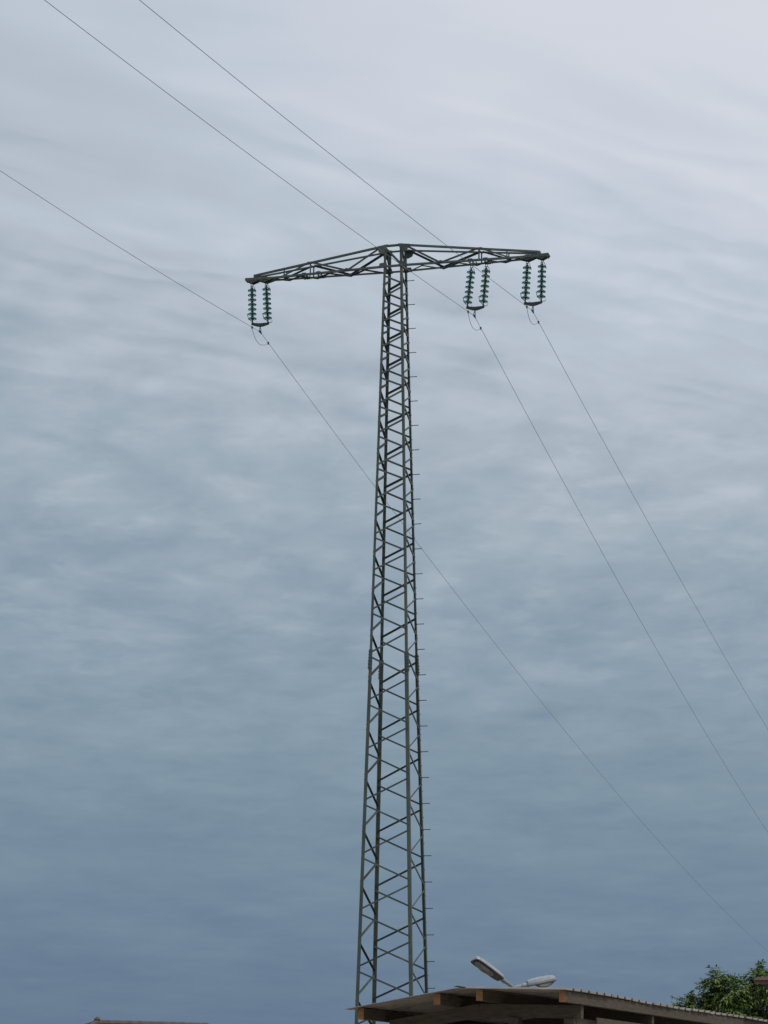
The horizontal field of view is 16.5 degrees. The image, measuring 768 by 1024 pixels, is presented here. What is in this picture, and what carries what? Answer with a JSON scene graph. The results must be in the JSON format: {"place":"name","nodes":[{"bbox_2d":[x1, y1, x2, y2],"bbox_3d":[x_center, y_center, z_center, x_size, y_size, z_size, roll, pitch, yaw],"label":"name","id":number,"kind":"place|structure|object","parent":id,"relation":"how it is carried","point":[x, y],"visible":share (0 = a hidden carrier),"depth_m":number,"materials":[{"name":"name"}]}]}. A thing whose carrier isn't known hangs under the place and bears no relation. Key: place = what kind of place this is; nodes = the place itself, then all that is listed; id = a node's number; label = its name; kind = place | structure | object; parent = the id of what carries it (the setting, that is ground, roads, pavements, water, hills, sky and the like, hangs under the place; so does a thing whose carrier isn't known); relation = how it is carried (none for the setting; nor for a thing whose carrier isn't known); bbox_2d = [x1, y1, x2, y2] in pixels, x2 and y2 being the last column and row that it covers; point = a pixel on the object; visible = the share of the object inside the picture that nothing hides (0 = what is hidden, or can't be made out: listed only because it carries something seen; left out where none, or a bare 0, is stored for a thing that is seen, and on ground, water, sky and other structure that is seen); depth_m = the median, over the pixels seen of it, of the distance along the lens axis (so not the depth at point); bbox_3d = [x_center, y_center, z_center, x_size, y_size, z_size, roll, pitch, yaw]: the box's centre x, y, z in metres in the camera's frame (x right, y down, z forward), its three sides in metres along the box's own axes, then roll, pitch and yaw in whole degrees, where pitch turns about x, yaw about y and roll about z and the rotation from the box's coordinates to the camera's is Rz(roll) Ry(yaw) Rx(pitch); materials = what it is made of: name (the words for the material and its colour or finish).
{"place":"outdoors","nodes":[
{"label":"outdoors","id":0,"kind":"place"},
{"bbox_2d":[86,1017,208,1023],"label":"roof","id":1,"kind":"structure","parent":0,"point":[97,1020],"depth_m":93.91,"materials":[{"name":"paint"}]},
{"bbox_2d":[0,0,767,1023],"label":"sky","id":2,"kind":"structure","parent":0,"point":[187,540],"materials":[{"name":"grey"}]},
{"bbox_2d":[754,976,767,989],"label":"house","id":3,"kind":"structure","parent":0,"point":[762,981],"depth_m":49.30,"materials":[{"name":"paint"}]},
{"label":"yard","id":4,"kind":"structure","parent":0,"visible":0},
{"bbox_2d":[471,956,556,986],"bbox_3d":[2.385,10.796,48.701,1.791,5.095,0.340,7,-15,-26],"label":"street lamp","id":5,"kind":"object","parent":4,"relation":"on","point":[485,967],"visible":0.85,"depth_m":49.13,"materials":[{"name":"metal"}]},
{"bbox_2d":[346,986,767,1023],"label":"timber shed","id":6,"kind":"structure","parent":4,"relation":"on","point":[497,1005],"depth_m":39.49,"materials":[{"name":"brown wood"}]},
{"bbox_2d":[671,959,767,1019],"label":"tree","id":7,"kind":"object","parent":4,"relation":"on","point":[746,999],"visible":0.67,"depth_m":58.71,"materials":[{"name":"green plant"}]},
{"label":"ground","id":8,"kind":"structure","parent":0,"visible":0},
{"bbox_2d":[245,243,549,1023],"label":"lattice pylon","id":9,"kind":"object","parent":8,"relation":"on","point":[405,254],"visible":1,"depth_m":82.56,"materials":[{"name":"metal"}]},
{"bbox_2d":[247,282,271,333],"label":"insulator set","id":10,"kind":"object","parent":9,"relation":"hanging from","point":[267,308],"visible":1,"depth_m":85.82,"materials":[{"name":"glass"}]},
{"bbox_2d":[1,171,764,948],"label":"power line","id":11,"kind":"object","parent":10,"relation":"hanging from","point":[393,511],"visible":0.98,"depth_m":91.40,"materials":[{"name":"metal"}]},
{"bbox_2d":[463,264,489,317],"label":"insulator set","id":12,"kind":"object","parent":9,"relation":"hanging from","point":[484,286],"visible":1,"depth_m":83.96,"materials":[{"name":"glass"}]},
{"bbox_2d":[45,0,766,830],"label":"power line","id":13,"kind":"object","parent":12,"relation":"hanging from","point":[409,270],"visible":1,"depth_m":75.76,"materials":[{"name":"metal"}]},
{"bbox_2d":[520,258,545,313],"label":"insulator set","id":14,"kind":"object","parent":9,"relation":"hanging from","point":[526,282],"visible":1,"depth_m":83.49,"materials":[{"name":"glass"}]},
{"bbox_2d":[140,0,765,725],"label":"power line","id":15,"kind":"object","parent":14,"relation":"hanging from","point":[460,256],"visible":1,"depth_m":72.34,"materials":[{"name":"metal"}]}
]}

